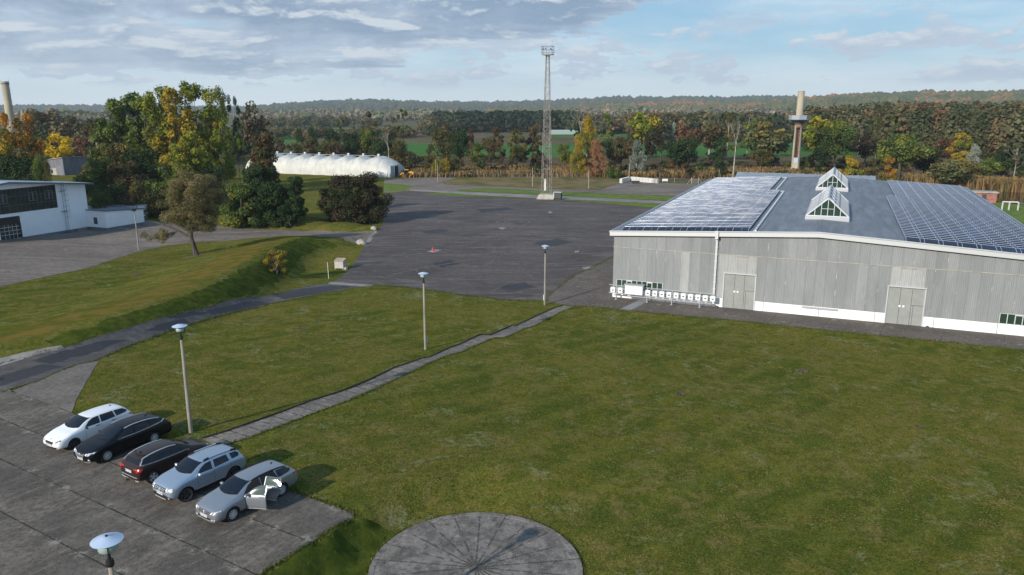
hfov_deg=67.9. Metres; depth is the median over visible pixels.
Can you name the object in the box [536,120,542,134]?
tree
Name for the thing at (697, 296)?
inverter
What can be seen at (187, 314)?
asphalt patch
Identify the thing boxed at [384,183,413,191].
grass verge
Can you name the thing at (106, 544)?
street lamp
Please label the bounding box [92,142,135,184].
tree
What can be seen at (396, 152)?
tree
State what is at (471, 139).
tree
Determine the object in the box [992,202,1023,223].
grass verge
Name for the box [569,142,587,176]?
tree
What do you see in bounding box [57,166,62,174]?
door
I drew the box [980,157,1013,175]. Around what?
tree
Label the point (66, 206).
ladder
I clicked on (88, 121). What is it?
tree
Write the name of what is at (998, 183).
reed bed
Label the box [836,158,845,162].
shrub
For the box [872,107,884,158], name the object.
tree
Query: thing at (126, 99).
tree
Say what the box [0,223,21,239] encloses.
roller door
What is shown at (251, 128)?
tree
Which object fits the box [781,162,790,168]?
shrub
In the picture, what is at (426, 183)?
gravel road
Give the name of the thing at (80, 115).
misty trees
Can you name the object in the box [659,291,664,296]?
inverter
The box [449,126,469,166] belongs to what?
tree
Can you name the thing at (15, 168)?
tree
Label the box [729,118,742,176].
bare birch
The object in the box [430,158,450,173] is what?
bush
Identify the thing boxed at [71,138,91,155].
tree
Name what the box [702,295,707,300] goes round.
inverter
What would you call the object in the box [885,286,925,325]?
door
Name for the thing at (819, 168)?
shrub
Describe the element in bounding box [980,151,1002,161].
tree
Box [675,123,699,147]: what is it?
tree
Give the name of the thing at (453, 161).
bush
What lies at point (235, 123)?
tree
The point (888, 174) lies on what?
tree
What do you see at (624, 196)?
grass verge
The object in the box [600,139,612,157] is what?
tree
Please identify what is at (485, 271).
wear mark
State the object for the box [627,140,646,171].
tree
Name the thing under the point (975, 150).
tree
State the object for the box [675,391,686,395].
soil heap
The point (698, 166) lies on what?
shrub
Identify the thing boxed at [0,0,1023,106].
sky
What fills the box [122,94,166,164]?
tree
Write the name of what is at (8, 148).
tree
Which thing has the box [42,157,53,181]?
tree
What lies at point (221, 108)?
tree
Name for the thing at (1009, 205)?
steel hoops
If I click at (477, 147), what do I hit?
tree
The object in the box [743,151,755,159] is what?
shrub
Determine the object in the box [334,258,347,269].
grit box
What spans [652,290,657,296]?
inverter
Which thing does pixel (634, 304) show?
pavement
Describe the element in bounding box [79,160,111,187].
shrub
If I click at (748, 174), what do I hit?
building
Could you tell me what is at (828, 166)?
shrub
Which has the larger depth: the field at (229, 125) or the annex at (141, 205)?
the field at (229, 125)
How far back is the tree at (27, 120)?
146.44 m
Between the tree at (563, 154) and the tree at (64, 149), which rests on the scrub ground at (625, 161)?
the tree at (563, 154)
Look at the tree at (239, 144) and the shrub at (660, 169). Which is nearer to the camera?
the tree at (239, 144)
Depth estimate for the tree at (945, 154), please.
273.73 m
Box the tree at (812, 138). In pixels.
[802,114,844,151]
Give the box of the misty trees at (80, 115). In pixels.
[14,105,837,124]
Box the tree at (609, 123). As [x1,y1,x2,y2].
[600,112,613,141]
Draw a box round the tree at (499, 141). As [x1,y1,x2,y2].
[489,126,505,165]
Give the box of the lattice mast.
[537,46,553,199]
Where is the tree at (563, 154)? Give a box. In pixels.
[556,143,572,168]
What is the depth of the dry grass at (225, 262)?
74.51 m
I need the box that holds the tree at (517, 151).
[507,129,527,167]
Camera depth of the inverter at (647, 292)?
83.36 m
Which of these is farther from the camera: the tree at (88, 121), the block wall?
the tree at (88, 121)
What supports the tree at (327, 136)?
on the ground at (358, 313)
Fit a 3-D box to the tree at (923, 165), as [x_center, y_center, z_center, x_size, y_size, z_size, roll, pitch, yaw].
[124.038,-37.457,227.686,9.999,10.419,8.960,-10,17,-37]
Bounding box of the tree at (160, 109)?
[140,84,181,167]
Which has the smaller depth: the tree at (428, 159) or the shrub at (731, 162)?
the tree at (428, 159)
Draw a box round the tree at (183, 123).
[152,86,204,167]
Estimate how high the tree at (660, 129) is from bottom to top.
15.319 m
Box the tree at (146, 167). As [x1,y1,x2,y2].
[121,148,168,185]
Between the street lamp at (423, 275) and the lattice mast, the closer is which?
the street lamp at (423, 275)
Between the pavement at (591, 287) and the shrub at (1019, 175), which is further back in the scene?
the shrub at (1019, 175)
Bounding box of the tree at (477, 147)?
[469,143,485,169]
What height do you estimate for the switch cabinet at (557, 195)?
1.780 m
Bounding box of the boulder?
[356,239,365,244]
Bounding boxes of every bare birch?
[378,131,388,156]
[567,106,589,129]
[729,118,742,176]
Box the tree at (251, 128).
[237,100,270,145]
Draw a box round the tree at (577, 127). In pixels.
[570,113,580,141]
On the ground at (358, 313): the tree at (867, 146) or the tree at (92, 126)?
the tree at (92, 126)
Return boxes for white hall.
[0,180,93,239]
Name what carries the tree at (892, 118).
on the scrub ground at (625, 161)
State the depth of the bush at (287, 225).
134.75 m
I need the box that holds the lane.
[410,189,665,203]
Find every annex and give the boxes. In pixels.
[86,207,144,230]
[87,201,147,218]
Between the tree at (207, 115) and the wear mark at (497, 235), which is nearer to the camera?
the wear mark at (497, 235)
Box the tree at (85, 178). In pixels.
[72,172,96,199]
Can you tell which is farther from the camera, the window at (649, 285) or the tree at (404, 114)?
the tree at (404, 114)
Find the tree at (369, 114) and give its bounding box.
[364,111,379,150]
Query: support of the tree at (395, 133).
on the ground at (358, 313)
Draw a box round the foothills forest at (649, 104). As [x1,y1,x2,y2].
[484,100,743,114]
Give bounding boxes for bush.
[87,188,115,208]
[88,181,129,203]
[115,191,139,206]
[126,180,162,216]
[142,178,176,216]
[208,193,220,212]
[218,182,261,228]
[247,181,293,228]
[262,249,289,274]
[279,216,297,227]
[316,171,394,223]
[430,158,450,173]
[445,154,461,172]
[605,167,622,178]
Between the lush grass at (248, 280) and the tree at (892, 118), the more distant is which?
the tree at (892, 118)
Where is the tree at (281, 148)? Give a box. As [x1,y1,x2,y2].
[271,137,285,153]
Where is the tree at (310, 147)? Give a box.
[298,136,326,155]
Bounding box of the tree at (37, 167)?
[30,153,51,180]
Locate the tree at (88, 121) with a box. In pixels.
[82,118,109,136]
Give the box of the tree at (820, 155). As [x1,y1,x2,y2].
[806,145,835,167]
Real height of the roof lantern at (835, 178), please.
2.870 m
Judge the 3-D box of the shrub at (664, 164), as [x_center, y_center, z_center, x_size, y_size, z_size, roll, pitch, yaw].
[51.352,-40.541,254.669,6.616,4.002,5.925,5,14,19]
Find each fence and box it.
[440,173,587,177]
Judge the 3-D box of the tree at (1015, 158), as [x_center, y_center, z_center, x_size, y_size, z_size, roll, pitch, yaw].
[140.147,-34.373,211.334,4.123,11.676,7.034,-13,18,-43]
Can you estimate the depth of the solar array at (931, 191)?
116.69 m
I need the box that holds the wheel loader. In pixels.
[396,169,413,177]
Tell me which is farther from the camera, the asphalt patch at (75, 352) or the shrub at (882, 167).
the shrub at (882, 167)
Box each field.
[226,124,382,128]
[272,137,299,142]
[383,143,876,156]
[401,132,485,137]
[550,132,725,135]
[643,137,745,141]
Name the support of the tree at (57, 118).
on the ground at (358, 313)
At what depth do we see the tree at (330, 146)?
261.81 m
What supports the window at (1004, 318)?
in the corrugated hall
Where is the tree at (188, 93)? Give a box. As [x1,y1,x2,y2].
[177,80,215,173]
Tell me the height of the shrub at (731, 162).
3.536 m
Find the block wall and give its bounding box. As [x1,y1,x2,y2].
[619,176,658,182]
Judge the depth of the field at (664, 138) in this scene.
516.30 m
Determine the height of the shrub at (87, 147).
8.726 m
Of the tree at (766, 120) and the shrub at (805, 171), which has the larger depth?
the tree at (766, 120)
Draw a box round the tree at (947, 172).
[924,159,979,184]
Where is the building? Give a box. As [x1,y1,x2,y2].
[735,172,875,179]
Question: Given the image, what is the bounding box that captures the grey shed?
[46,156,87,174]
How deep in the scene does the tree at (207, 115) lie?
186.51 m
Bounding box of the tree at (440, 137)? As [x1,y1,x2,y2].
[430,123,456,160]
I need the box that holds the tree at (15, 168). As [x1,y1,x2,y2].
[0,148,46,180]
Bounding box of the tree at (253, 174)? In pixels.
[240,164,277,222]
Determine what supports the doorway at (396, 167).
in the white tent
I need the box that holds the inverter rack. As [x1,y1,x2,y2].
[609,284,711,307]
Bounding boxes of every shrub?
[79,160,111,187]
[80,164,89,171]
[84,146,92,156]
[397,157,419,168]
[415,155,425,161]
[484,155,493,161]
[489,166,505,169]
[515,158,527,162]
[530,162,546,170]
[536,159,548,164]
[606,160,614,166]
[655,166,666,176]
[657,161,672,169]
[685,167,695,174]
[694,162,710,171]
[695,156,713,162]
[708,154,715,162]
[724,159,735,167]
[736,163,753,167]
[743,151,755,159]
[758,163,776,167]
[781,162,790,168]
[800,161,809,167]
[800,169,811,173]
[808,160,815,167]
[813,164,829,171]
[822,164,835,169]
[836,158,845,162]
[862,161,877,167]
[863,167,876,175]
[874,163,891,171]
[1008,170,1023,178]
[1014,165,1023,174]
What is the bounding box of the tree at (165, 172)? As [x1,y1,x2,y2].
[154,160,192,185]
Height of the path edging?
2.460 m
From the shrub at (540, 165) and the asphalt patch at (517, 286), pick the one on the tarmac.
the asphalt patch at (517, 286)
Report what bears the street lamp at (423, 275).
on the ground at (358, 313)
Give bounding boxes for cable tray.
[753,191,784,230]
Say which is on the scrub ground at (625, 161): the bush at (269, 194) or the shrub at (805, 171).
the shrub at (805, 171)
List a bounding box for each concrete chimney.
[0,80,19,153]
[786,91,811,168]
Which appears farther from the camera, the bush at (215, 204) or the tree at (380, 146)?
the tree at (380, 146)
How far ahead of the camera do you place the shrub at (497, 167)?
253.52 m
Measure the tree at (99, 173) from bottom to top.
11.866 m
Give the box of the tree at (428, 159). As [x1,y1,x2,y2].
[424,144,436,168]
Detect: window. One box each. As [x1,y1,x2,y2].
[0,185,57,214]
[616,279,662,290]
[999,313,1023,325]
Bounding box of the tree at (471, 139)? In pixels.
[466,128,473,162]
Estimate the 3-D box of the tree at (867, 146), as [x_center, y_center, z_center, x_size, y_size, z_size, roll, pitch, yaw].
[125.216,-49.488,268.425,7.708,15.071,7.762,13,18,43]
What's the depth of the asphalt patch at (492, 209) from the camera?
160.65 m
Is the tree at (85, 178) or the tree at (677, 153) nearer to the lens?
the tree at (85, 178)
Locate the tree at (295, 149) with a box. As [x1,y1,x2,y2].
[285,141,302,154]
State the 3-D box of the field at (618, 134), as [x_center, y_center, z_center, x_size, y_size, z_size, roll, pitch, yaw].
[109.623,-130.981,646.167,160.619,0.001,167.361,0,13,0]
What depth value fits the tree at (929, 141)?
275.77 m
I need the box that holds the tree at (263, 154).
[247,131,284,201]
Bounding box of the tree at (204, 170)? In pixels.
[198,165,223,189]
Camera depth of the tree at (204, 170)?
165.62 m
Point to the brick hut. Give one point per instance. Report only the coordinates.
(990, 196)
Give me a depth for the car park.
35.10 m
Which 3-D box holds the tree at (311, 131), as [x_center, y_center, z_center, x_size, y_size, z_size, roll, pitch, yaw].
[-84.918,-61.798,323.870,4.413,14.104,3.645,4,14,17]
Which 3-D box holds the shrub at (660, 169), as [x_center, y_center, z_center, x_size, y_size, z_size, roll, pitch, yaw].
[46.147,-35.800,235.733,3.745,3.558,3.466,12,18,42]
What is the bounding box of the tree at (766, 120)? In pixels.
[753,117,772,147]
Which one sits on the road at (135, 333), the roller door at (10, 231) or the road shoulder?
the road shoulder
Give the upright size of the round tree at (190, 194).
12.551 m
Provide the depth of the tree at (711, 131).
300.27 m
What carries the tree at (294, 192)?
on the ground at (358, 313)
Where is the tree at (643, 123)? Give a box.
[627,111,662,150]
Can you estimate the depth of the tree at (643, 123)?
318.50 m
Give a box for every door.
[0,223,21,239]
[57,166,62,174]
[723,273,755,309]
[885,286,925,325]
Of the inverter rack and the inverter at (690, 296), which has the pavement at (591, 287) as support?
the inverter rack
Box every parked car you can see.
[43,403,132,449]
[74,413,171,462]
[120,438,209,483]
[152,442,245,501]
[196,459,297,521]
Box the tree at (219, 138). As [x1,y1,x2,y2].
[209,117,236,186]
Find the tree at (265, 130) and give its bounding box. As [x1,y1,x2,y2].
[260,115,272,133]
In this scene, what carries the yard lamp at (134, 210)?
on the yard at (27, 259)
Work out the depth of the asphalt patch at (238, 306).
75.87 m
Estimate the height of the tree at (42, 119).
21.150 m
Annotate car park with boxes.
[0,391,354,574]
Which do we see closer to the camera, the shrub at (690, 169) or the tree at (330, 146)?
the shrub at (690, 169)
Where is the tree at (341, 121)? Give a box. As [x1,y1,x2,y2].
[335,116,345,141]
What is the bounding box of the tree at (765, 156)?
[748,149,773,166]
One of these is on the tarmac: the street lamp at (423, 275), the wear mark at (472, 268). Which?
the wear mark at (472, 268)
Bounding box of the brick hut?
[972,190,998,202]
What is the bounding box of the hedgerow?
[262,114,457,138]
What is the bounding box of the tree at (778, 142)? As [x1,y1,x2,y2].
[743,120,793,162]
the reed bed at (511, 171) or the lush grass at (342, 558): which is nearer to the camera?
the lush grass at (342, 558)
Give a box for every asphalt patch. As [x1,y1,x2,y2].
[0,364,63,385]
[33,340,125,363]
[145,319,188,330]
[166,311,208,318]
[206,301,268,314]
[271,286,351,298]
[420,229,447,233]
[433,260,459,267]
[477,207,512,211]
[499,282,536,291]
[534,239,571,245]
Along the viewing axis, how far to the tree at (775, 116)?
319.54 m
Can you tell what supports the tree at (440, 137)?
on the scrub ground at (625, 161)
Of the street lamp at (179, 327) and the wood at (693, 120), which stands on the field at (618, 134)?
the wood at (693, 120)
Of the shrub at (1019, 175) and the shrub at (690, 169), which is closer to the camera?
the shrub at (1019, 175)
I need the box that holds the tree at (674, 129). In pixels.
[667,121,676,144]
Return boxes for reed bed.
[401,163,827,178]
[901,172,1023,192]
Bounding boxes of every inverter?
[617,287,622,292]
[645,290,650,295]
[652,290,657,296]
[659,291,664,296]
[666,292,671,297]
[673,292,678,297]
[680,293,685,298]
[688,294,692,299]
[695,294,700,300]
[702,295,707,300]
[710,296,715,301]
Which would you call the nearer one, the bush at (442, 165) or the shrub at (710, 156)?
the bush at (442, 165)
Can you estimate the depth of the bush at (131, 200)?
144.96 m
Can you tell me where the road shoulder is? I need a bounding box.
[0,345,63,365]
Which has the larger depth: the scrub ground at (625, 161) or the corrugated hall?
the scrub ground at (625, 161)
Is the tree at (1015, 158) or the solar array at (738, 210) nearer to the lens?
the solar array at (738, 210)
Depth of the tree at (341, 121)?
314.38 m
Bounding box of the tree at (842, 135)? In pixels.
[815,119,857,167]
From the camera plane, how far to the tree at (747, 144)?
322.18 m
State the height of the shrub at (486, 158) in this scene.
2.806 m
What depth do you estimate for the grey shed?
246.68 m
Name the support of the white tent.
on the ground at (358, 313)
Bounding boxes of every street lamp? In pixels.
[90,532,123,574]
[172,323,192,432]
[418,272,427,349]
[542,245,548,304]
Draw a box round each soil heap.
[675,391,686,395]
[795,369,809,372]
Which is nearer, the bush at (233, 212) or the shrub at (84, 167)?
the bush at (233, 212)
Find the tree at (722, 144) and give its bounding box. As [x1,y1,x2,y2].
[715,135,728,157]
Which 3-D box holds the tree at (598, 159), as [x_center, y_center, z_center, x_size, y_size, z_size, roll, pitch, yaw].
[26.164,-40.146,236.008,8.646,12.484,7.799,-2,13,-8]
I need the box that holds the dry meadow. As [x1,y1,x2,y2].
[445,176,623,189]
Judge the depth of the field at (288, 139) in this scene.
528.49 m
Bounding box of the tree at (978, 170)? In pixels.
[971,165,993,175]
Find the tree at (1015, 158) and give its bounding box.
[1003,143,1023,175]
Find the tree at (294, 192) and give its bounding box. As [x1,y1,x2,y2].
[284,175,308,223]
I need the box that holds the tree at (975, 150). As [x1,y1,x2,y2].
[965,143,982,164]
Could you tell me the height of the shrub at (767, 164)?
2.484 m
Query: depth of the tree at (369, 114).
316.67 m
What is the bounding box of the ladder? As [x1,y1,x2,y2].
[59,184,70,230]
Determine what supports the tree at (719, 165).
on the scrub ground at (625, 161)
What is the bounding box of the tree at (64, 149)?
[42,133,73,158]
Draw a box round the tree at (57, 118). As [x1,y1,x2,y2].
[47,110,66,131]
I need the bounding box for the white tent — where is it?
[245,151,404,176]
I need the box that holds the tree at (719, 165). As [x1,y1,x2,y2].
[714,154,727,177]
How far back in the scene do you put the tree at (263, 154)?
140.18 m
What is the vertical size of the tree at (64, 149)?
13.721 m
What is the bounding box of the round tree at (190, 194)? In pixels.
[139,169,230,255]
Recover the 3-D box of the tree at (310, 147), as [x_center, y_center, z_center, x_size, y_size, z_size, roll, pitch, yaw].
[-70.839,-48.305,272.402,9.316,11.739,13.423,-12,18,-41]
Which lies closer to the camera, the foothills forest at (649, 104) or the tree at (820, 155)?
the tree at (820, 155)
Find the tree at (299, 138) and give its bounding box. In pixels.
[295,128,305,150]
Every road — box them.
[0,282,362,391]
[384,177,668,195]
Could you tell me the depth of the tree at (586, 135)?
239.21 m
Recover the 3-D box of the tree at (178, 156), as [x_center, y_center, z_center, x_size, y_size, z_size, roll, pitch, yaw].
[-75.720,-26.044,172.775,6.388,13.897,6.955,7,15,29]
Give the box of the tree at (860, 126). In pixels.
[852,124,872,160]
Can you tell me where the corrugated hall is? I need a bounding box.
[609,176,1023,335]
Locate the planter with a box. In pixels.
[77,228,86,231]
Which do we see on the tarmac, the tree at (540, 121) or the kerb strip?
the kerb strip
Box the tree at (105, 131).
[88,98,143,159]
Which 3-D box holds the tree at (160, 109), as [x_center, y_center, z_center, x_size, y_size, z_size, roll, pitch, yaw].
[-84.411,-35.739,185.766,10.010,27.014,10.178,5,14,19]
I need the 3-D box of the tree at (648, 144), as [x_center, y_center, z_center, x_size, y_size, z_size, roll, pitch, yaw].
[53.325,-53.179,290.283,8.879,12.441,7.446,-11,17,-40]
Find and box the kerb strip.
[328,282,371,286]
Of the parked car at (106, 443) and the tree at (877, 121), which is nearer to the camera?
the parked car at (106, 443)
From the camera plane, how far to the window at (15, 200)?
124.42 m
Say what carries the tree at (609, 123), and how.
on the ground at (358, 313)
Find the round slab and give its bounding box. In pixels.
[368,512,582,574]
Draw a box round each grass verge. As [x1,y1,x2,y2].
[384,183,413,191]
[425,193,659,207]
[459,188,674,199]
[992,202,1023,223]
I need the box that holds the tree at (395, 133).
[388,117,400,147]
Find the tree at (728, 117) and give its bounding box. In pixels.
[721,112,738,157]
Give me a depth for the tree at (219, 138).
180.64 m
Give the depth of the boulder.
119.38 m
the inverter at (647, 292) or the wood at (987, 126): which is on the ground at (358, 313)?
the wood at (987, 126)
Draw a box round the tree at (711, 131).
[693,122,723,158]
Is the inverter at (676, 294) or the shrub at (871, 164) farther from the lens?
the shrub at (871, 164)
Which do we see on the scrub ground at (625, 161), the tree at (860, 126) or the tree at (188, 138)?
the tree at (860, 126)
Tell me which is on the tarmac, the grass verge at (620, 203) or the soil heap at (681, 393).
the grass verge at (620, 203)
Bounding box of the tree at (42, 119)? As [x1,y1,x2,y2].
[32,110,55,129]
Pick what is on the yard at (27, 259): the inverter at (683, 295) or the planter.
the planter
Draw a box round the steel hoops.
[1001,201,1018,209]
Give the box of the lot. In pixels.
[599,182,697,195]
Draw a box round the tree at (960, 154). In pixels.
[945,132,973,162]
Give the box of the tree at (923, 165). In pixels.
[912,146,943,173]
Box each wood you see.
[17,118,255,156]
[424,109,583,131]
[564,110,795,137]
[788,100,1023,153]
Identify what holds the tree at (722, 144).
on the scrub ground at (625, 161)
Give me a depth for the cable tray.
93.96 m
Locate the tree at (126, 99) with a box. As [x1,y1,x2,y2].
[109,91,153,157]
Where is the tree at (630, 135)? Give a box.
[626,132,635,143]
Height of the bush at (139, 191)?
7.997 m
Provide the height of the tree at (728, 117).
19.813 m
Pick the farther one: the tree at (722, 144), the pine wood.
the pine wood
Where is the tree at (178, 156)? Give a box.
[162,142,194,171]
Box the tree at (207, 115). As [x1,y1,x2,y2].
[193,86,236,173]
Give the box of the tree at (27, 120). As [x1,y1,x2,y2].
[10,113,48,178]
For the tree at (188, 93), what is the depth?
188.47 m
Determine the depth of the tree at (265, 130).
312.56 m
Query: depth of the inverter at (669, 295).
82.47 m
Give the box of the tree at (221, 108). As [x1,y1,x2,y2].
[212,85,235,180]
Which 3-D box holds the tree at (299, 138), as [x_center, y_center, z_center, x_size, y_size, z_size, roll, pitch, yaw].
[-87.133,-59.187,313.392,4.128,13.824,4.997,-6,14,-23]
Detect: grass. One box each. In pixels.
[0,237,289,341]
[44,237,337,346]
[268,518,401,574]
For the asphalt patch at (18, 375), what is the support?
on the road at (135, 333)
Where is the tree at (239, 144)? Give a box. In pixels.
[235,125,245,176]
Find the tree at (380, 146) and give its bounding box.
[371,130,395,155]
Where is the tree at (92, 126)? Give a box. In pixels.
[86,122,111,170]
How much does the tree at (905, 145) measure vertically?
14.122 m
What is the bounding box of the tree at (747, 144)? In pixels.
[736,117,759,153]
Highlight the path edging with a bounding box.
[202,305,563,438]
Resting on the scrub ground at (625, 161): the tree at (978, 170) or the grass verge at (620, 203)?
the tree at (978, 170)
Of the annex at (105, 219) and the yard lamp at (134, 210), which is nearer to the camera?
the yard lamp at (134, 210)
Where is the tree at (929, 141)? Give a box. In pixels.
[917,138,943,155]
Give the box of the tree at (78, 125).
[73,122,88,138]
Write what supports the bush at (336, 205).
on the ground at (358, 313)
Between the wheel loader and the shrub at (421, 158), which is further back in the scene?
the shrub at (421, 158)
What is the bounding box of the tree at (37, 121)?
[19,108,43,134]
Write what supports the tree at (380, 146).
on the ground at (358, 313)
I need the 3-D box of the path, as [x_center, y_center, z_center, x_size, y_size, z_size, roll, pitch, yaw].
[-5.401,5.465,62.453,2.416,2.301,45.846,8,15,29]
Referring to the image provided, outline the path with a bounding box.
[203,306,569,443]
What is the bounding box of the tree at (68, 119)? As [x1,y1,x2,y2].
[62,114,81,150]
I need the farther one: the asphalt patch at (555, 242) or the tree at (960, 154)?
the tree at (960, 154)
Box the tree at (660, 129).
[652,123,674,160]
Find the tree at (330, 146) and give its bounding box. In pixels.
[321,138,351,156]
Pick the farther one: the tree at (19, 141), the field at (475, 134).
the field at (475, 134)
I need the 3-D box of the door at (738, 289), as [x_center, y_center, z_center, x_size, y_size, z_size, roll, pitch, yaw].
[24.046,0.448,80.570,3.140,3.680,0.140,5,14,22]
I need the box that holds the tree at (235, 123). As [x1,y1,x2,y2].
[226,94,241,184]
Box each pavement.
[7,361,97,411]
[547,257,1023,349]
[619,300,646,310]
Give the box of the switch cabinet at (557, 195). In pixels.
[553,192,561,199]
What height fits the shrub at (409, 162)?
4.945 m
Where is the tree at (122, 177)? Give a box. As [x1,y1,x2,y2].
[104,160,149,193]
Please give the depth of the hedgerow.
619.53 m
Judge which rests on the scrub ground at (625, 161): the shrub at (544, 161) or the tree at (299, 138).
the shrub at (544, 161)
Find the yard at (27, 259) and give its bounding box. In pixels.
[0,220,377,286]
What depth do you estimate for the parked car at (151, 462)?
38.80 m
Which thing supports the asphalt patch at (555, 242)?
on the tarmac
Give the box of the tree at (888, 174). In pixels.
[878,156,899,180]
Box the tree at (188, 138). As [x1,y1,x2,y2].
[175,131,218,179]
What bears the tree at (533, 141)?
on the scrub ground at (625, 161)
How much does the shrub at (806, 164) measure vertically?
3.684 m
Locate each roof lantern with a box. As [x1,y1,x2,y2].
[805,185,849,221]
[816,167,847,191]
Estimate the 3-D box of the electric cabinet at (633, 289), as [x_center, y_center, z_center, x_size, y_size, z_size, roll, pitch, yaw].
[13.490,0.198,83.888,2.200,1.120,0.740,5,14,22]
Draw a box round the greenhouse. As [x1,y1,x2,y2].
[550,130,577,133]
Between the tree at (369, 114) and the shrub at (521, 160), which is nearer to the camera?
the shrub at (521, 160)
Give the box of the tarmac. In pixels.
[334,192,651,300]
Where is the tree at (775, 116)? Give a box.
[770,111,780,130]
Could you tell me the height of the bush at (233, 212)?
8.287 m
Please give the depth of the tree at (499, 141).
262.69 m
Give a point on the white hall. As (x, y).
(29, 208)
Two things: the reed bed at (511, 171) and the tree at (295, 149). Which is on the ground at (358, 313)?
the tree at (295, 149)
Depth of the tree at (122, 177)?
154.82 m
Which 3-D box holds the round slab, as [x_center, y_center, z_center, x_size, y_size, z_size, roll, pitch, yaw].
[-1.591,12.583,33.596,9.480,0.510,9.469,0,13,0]
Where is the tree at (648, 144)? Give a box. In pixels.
[643,132,663,163]
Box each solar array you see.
[622,190,779,230]
[692,176,780,190]
[886,195,1023,252]
[887,180,987,203]
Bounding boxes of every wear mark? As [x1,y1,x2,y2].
[379,246,588,277]
[384,220,546,258]
[405,237,498,272]
[421,258,560,287]
[428,213,572,256]
[486,255,588,293]
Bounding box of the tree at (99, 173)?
[80,156,113,192]
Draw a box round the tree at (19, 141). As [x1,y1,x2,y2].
[0,112,28,159]
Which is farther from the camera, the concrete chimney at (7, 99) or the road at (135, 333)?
the concrete chimney at (7, 99)
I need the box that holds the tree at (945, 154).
[938,137,956,161]
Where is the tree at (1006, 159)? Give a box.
[988,146,1023,176]
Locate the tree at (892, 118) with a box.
[887,114,900,145]
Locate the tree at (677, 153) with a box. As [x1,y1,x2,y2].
[664,136,700,165]
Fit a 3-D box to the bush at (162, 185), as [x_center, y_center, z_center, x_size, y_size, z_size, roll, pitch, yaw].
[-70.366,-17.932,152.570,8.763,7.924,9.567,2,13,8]
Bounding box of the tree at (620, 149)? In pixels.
[605,136,638,168]
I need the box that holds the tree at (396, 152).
[387,139,408,161]
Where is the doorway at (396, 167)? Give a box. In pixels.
[395,166,397,176]
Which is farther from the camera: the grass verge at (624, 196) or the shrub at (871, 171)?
the shrub at (871, 171)
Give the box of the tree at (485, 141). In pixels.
[481,135,495,162]
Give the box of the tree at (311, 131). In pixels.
[308,125,317,142]
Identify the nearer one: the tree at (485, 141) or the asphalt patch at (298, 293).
the asphalt patch at (298, 293)
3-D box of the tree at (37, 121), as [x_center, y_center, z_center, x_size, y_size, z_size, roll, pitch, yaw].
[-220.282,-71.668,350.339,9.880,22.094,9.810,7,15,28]
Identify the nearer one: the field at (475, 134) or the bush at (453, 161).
the bush at (453, 161)
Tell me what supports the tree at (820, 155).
on the scrub ground at (625, 161)
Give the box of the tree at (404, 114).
[396,109,408,139]
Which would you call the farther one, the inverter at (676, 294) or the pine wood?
the pine wood
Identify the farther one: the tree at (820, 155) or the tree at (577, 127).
the tree at (577, 127)
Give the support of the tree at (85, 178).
on the ground at (358, 313)
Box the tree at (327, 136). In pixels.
[323,127,340,142]
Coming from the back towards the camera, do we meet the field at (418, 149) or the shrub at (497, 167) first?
the field at (418, 149)
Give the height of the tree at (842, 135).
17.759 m
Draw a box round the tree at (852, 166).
[839,155,864,175]
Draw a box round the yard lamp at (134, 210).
[131,209,139,249]
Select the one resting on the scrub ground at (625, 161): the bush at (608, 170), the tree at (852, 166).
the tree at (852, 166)
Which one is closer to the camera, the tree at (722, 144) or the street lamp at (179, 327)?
the street lamp at (179, 327)
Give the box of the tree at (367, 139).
[354,128,374,154]
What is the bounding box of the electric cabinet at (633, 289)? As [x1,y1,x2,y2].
[624,283,644,295]
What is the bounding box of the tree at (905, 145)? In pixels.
[875,133,935,177]
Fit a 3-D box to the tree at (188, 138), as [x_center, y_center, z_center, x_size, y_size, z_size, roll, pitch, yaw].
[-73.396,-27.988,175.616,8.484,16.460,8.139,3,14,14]
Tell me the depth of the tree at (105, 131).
183.75 m
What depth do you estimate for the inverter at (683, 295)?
81.86 m
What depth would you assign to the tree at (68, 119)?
347.50 m
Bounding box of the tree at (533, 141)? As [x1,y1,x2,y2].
[524,125,544,165]
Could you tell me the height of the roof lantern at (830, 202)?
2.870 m
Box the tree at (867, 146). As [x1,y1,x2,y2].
[855,126,879,167]
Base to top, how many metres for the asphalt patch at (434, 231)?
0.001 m
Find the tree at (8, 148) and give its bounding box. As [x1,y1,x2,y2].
[0,128,16,176]
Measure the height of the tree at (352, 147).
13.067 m
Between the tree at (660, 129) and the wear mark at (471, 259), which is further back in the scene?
the tree at (660, 129)
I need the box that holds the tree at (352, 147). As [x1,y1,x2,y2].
[340,132,361,155]
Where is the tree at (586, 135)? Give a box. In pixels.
[573,115,597,169]
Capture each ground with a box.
[0,113,1023,574]
[412,157,1023,204]
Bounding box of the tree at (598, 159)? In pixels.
[586,138,610,177]
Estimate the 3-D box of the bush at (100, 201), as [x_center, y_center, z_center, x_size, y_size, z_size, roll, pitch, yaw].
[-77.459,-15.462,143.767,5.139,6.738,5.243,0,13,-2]
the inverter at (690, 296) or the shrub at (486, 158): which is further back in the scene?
the shrub at (486, 158)

